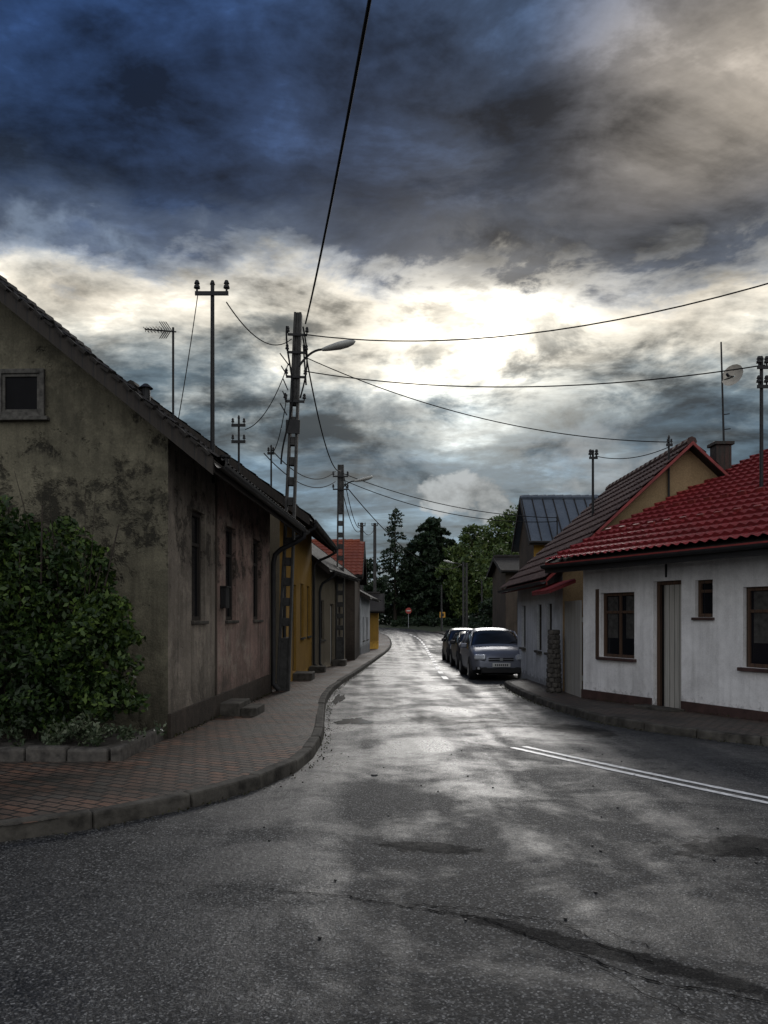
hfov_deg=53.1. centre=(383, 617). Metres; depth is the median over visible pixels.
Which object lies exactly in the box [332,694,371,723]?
puddles
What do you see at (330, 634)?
door leaf
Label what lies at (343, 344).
street lamp
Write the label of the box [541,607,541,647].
window glass
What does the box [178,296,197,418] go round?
overhead cable
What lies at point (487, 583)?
linden tree
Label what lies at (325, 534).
gutter
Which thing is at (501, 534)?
linden tree
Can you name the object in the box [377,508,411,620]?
larch tree
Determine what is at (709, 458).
barge boards
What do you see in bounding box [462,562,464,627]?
utility pole
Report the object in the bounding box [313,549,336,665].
downpipe
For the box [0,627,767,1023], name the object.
road
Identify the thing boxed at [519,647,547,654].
window sills
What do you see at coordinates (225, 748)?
sidewalk
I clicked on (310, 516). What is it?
roof tiles
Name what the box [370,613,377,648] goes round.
front walls
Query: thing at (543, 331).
overhead cable
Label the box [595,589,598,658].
shutter edge
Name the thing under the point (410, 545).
spruce tree
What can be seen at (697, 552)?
gutter
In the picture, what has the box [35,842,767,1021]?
road cracks
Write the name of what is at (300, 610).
window frames
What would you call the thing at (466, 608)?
utility pole
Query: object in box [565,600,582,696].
yard gate
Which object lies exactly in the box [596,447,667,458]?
overhead cable
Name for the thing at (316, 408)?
overhead cable
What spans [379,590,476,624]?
distant trees
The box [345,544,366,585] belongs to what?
barge boards
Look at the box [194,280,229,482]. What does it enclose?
roof mast
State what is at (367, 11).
overhead cable
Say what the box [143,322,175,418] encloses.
tv antenna
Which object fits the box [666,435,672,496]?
roof mast
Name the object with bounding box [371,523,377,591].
utility pole
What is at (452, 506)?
overhead cable
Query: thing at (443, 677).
road marking dashes
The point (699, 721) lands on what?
sidewalk
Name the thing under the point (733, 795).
road marking double line
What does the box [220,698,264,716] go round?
door steps
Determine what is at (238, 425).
roof mast
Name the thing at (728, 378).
satellite mast
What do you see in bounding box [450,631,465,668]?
parked car
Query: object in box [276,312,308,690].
utility pole
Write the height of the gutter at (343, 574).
0.071 m
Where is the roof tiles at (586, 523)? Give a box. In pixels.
[500,442,690,587]
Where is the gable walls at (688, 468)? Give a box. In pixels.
[563,450,717,690]
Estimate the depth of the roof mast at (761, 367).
13.97 m
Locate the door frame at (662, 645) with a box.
[662,585,663,705]
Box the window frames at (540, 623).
[524,604,551,649]
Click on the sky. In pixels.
(508, 167)
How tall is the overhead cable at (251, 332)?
1.369 m
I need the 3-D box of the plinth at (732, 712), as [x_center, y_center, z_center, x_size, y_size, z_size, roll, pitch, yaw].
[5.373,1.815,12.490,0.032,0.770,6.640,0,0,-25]
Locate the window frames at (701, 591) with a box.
[604,580,767,705]
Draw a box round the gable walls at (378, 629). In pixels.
[378,613,378,646]
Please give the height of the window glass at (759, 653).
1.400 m
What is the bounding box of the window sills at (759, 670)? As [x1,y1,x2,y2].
[596,617,767,672]
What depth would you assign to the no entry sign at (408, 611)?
104.92 m
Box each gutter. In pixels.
[215,463,309,534]
[310,519,338,550]
[330,570,360,580]
[497,581,545,592]
[529,542,548,543]
[540,542,767,568]
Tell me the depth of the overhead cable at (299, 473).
22.92 m
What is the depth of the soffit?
12.60 m
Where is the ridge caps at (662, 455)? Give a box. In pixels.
[605,436,696,490]
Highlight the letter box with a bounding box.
[220,586,230,607]
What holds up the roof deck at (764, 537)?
on the gable walls
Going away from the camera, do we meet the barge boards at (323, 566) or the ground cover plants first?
the ground cover plants
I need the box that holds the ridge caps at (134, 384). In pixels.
[128,380,155,400]
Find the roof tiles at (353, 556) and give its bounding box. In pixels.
[312,541,364,573]
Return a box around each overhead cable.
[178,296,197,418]
[226,302,291,345]
[245,363,288,429]
[264,453,335,487]
[272,398,286,452]
[272,451,335,479]
[302,336,341,471]
[303,364,764,387]
[304,356,669,442]
[305,0,371,323]
[305,283,767,341]
[343,473,555,517]
[344,477,361,527]
[344,480,556,521]
[344,484,461,568]
[344,498,360,531]
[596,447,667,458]
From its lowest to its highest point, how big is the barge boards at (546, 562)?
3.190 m
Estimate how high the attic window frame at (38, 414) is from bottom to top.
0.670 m
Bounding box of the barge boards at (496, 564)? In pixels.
[486,557,517,578]
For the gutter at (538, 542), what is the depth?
29.46 m
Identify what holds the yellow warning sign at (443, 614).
on the ground
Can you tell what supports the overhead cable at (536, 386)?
attached to the utility pole at (283, 679)
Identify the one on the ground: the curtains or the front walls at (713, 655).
the front walls at (713, 655)
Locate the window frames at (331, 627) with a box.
[321,601,339,663]
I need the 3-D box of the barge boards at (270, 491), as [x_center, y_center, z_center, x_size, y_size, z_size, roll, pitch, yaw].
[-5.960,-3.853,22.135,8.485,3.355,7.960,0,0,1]
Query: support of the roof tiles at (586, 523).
on the roof deck at (700, 456)
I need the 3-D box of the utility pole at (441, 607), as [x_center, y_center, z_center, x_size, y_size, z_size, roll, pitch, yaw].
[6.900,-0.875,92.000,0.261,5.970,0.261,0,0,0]
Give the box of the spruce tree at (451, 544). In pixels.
[424,537,475,625]
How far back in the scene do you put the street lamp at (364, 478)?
29.83 m
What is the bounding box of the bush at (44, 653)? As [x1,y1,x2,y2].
[0,471,150,738]
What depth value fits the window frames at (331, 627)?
29.62 m
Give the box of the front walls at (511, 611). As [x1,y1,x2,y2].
[506,573,517,635]
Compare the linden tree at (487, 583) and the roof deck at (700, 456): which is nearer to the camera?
the roof deck at (700, 456)
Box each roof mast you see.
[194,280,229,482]
[231,415,245,471]
[267,445,274,485]
[588,449,598,514]
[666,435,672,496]
[756,356,767,486]
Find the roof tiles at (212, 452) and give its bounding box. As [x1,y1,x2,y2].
[0,278,304,526]
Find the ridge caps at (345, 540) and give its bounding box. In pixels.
[312,539,359,541]
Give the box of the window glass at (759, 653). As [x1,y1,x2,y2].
[607,583,767,663]
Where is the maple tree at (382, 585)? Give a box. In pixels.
[364,557,391,619]
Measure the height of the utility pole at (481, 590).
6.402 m
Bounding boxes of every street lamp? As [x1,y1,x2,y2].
[298,340,355,366]
[343,476,372,487]
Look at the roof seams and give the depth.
30.77 m
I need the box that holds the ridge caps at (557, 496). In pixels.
[520,495,598,498]
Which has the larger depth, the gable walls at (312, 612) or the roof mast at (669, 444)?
the gable walls at (312, 612)
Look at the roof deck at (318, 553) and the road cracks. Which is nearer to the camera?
the road cracks
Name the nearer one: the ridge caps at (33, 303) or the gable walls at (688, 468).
the ridge caps at (33, 303)
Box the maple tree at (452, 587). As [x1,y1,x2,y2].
[434,541,491,617]
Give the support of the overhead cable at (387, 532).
attached to the utility pole at (340, 476)
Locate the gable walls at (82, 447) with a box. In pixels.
[0,302,167,737]
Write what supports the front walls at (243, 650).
on the ground
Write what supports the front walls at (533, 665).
on the ground
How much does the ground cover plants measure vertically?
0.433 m
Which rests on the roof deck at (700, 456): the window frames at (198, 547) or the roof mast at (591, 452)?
the roof mast at (591, 452)
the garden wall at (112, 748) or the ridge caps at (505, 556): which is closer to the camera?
the garden wall at (112, 748)
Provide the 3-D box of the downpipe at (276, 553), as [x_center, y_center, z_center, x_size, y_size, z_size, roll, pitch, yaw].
[-2.071,-0.111,16.677,0.780,3.457,0.110,0,0,2]
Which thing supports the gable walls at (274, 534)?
on the ground
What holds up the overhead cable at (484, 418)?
attached to the utility pole at (283, 679)
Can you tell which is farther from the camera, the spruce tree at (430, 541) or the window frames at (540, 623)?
the spruce tree at (430, 541)
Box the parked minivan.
[459,628,520,679]
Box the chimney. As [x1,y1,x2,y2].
[707,441,734,469]
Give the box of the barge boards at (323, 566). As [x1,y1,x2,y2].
[312,543,357,582]
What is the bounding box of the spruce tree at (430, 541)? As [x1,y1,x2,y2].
[391,516,457,625]
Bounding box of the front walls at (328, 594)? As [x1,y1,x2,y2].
[315,564,344,666]
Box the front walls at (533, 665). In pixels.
[518,572,562,690]
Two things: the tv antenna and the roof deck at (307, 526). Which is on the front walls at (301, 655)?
the roof deck at (307, 526)
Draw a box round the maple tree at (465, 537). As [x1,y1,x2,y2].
[442,523,495,615]
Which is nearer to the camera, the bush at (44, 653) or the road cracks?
the road cracks
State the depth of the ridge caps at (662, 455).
19.07 m
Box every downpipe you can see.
[271,532,305,690]
[282,523,315,685]
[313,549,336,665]
[318,573,335,665]
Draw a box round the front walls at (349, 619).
[345,579,354,659]
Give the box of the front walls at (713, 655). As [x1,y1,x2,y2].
[583,555,767,711]
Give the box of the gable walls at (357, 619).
[355,581,359,658]
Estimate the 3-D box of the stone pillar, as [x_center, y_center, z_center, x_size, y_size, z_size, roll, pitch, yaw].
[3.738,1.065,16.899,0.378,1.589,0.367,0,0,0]
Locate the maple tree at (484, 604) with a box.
[477,589,492,621]
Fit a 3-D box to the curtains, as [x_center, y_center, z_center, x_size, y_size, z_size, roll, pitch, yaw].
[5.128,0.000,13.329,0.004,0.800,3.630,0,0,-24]
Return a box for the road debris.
[263,749,758,938]
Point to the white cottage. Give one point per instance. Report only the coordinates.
(365, 598)
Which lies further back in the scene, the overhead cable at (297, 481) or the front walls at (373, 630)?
the front walls at (373, 630)
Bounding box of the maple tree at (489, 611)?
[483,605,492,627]
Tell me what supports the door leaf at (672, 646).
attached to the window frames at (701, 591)
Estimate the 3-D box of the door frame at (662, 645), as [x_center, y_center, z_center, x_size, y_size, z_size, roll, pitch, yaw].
[5.098,0.540,13.513,0.001,2.360,0.650,0,0,-25]
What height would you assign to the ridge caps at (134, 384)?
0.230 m
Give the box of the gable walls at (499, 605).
[493,567,505,628]
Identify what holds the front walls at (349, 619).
on the ground
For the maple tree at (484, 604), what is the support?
on the ground
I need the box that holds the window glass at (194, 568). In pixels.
[192,516,254,616]
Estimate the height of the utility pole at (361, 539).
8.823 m
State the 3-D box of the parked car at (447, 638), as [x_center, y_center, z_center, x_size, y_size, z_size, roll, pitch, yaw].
[3.720,1.310,36.207,2.142,1.612,4.107,0,-1,0]
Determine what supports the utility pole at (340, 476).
on the sidewalk at (225, 748)
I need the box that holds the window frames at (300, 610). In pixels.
[300,584,307,636]
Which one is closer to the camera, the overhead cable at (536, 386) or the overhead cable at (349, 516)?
the overhead cable at (536, 386)
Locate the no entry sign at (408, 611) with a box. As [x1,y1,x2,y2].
[405,608,411,627]
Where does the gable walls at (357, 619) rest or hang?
on the ground
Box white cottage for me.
[360,589,380,654]
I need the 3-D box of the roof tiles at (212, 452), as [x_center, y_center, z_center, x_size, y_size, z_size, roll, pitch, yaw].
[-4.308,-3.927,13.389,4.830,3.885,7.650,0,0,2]
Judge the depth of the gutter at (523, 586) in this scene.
19.07 m
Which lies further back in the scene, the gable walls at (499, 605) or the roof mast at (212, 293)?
the gable walls at (499, 605)
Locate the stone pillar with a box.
[546,630,561,692]
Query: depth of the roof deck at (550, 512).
30.94 m
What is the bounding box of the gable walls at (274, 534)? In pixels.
[255,485,279,677]
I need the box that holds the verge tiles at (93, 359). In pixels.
[0,281,213,456]
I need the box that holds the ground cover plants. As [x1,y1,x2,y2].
[0,712,166,746]
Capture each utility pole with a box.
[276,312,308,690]
[332,464,348,658]
[358,522,365,590]
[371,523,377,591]
[441,585,442,630]
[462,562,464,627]
[465,563,467,627]
[480,578,483,615]
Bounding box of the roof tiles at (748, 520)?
[545,449,767,559]
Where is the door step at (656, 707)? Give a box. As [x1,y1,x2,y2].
[633,704,684,711]
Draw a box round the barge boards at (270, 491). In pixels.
[131,384,333,551]
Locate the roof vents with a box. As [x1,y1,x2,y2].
[138,383,230,465]
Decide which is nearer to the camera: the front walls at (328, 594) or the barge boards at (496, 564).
the front walls at (328, 594)
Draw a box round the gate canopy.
[532,578,575,595]
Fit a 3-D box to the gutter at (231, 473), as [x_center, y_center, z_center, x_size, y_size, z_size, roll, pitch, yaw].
[-1.872,-1.871,13.292,0.130,0.071,7.650,0,0,2]
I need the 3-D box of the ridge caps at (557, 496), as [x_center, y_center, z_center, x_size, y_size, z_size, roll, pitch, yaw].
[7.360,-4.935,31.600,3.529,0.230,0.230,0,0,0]
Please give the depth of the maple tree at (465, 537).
116.65 m
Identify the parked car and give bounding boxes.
[441,628,471,661]
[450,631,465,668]
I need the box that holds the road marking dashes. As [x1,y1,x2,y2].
[401,632,447,678]
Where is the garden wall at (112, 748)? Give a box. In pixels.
[0,727,162,761]
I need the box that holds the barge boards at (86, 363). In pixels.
[0,285,301,535]
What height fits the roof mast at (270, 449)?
1.710 m
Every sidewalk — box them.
[0,633,389,825]
[435,631,767,735]
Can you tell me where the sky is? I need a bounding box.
[0,0,767,616]
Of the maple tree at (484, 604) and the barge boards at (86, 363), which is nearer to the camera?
the barge boards at (86, 363)
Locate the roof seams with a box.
[521,498,595,540]
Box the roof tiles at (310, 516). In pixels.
[136,387,314,520]
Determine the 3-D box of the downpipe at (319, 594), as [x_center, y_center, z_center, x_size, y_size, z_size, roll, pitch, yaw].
[-1.954,0.115,26.360,0.600,3.290,0.090,0,0,6]
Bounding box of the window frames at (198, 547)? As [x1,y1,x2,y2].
[192,511,256,620]
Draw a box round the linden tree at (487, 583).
[472,541,518,599]
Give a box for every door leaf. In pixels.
[330,606,330,663]
[664,584,680,708]
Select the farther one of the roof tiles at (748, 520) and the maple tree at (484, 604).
the maple tree at (484, 604)
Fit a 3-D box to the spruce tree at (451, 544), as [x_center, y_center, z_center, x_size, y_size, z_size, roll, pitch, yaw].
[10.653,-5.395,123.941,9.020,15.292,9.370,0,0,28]
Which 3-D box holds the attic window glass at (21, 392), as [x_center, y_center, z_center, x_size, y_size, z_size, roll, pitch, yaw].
[-4.679,-2.890,9.914,0.440,0.440,0.001,0,0,2]
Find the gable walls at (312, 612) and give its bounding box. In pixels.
[312,561,313,665]
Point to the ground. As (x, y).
(430, 628)
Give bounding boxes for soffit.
[545,548,767,572]
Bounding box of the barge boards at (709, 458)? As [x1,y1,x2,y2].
[502,441,728,593]
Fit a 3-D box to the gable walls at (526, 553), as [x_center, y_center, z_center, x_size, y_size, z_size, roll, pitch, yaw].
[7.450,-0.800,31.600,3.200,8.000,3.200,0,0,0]
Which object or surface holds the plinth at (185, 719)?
attached to the front walls at (243, 650)
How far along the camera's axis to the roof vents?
10.44 m
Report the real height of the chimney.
2.000 m
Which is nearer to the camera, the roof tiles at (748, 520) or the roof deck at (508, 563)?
the roof tiles at (748, 520)
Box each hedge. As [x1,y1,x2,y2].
[390,613,480,626]
[468,614,488,628]
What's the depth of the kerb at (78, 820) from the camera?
6.43 m
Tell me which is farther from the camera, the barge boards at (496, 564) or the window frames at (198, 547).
the barge boards at (496, 564)
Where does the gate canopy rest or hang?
attached to the front walls at (533, 665)
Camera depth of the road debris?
5.40 m
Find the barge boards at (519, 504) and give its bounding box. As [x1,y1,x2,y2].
[511,497,550,554]
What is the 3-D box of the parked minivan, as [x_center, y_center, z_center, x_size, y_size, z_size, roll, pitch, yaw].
[3.420,1.134,24.407,2.142,1.612,4.107,0,-1,0]
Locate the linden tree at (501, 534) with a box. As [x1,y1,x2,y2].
[466,505,517,578]
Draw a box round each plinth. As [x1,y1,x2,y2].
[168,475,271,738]
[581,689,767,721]
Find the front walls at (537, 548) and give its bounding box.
[534,545,544,556]
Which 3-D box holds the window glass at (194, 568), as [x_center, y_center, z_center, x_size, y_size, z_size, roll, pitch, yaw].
[-2.738,-0.750,13.352,0.001,1.600,4.900,0,0,2]
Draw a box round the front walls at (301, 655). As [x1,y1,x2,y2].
[280,504,311,680]
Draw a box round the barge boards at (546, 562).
[545,541,767,564]
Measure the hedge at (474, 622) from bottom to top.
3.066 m
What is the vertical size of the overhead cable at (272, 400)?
1.713 m
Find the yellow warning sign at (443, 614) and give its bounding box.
[440,609,444,629]
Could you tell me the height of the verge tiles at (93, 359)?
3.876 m
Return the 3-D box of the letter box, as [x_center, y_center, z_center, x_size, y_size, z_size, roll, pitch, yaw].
[-2.599,-0.330,12.585,0.117,0.360,0.280,0,0,2]
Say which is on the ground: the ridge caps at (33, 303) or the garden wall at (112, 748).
the garden wall at (112, 748)
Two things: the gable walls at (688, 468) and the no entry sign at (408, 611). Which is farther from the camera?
the no entry sign at (408, 611)
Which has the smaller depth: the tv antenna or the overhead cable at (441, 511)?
the tv antenna
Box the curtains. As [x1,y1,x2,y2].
[608,591,767,642]
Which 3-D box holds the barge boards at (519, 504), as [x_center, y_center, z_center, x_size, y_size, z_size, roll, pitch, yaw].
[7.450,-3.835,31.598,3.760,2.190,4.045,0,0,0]
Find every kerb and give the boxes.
[0,633,391,841]
[434,631,767,745]
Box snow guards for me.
[605,486,765,530]
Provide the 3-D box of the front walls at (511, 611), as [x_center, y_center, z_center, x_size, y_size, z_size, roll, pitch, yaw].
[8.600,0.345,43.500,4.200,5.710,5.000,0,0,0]
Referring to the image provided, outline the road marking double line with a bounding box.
[511,746,767,803]
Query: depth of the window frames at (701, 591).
13.72 m
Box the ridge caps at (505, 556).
[493,555,518,557]
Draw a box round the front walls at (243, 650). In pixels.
[168,439,269,713]
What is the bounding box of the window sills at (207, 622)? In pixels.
[191,620,263,623]
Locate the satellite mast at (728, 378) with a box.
[720,342,742,440]
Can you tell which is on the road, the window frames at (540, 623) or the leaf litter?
the leaf litter
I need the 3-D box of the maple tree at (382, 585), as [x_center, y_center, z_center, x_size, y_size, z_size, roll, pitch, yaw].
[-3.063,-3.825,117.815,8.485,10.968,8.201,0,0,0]
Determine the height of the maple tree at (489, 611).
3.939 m
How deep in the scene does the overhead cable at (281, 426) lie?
17.90 m
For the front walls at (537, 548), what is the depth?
30.00 m
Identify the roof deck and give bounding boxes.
[296,516,326,544]
[312,543,356,577]
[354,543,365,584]
[370,594,383,610]
[488,558,518,576]
[504,445,724,588]
[512,499,591,551]
[547,534,767,563]
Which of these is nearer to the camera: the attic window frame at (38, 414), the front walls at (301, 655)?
the attic window frame at (38, 414)
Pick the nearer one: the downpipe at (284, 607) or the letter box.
the letter box
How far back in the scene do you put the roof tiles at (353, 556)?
35.95 m
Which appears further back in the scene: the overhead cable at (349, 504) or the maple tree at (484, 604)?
the maple tree at (484, 604)
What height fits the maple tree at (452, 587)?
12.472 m
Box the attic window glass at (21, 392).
[6,377,36,409]
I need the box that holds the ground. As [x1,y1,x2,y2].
[379,618,461,631]
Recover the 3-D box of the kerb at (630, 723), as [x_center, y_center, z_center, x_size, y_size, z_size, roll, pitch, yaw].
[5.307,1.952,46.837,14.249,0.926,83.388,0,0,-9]
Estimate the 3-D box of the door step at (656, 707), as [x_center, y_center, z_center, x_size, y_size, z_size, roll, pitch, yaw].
[4.777,1.830,13.372,0.310,0.540,0.900,0,0,-25]
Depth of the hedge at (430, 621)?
109.10 m
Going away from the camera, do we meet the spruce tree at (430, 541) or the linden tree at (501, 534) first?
the linden tree at (501, 534)
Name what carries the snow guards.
on the roof tiles at (748, 520)
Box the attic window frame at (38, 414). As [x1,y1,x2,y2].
[0,368,49,421]
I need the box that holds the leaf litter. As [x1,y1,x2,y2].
[53,667,767,834]
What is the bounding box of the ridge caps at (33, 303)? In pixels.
[0,275,91,351]
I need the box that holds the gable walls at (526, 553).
[519,522,533,569]
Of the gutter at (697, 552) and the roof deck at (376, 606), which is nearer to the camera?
the gutter at (697, 552)
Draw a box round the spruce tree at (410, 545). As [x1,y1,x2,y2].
[385,541,427,625]
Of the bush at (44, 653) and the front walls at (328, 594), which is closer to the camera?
the bush at (44, 653)
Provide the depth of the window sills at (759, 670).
12.69 m

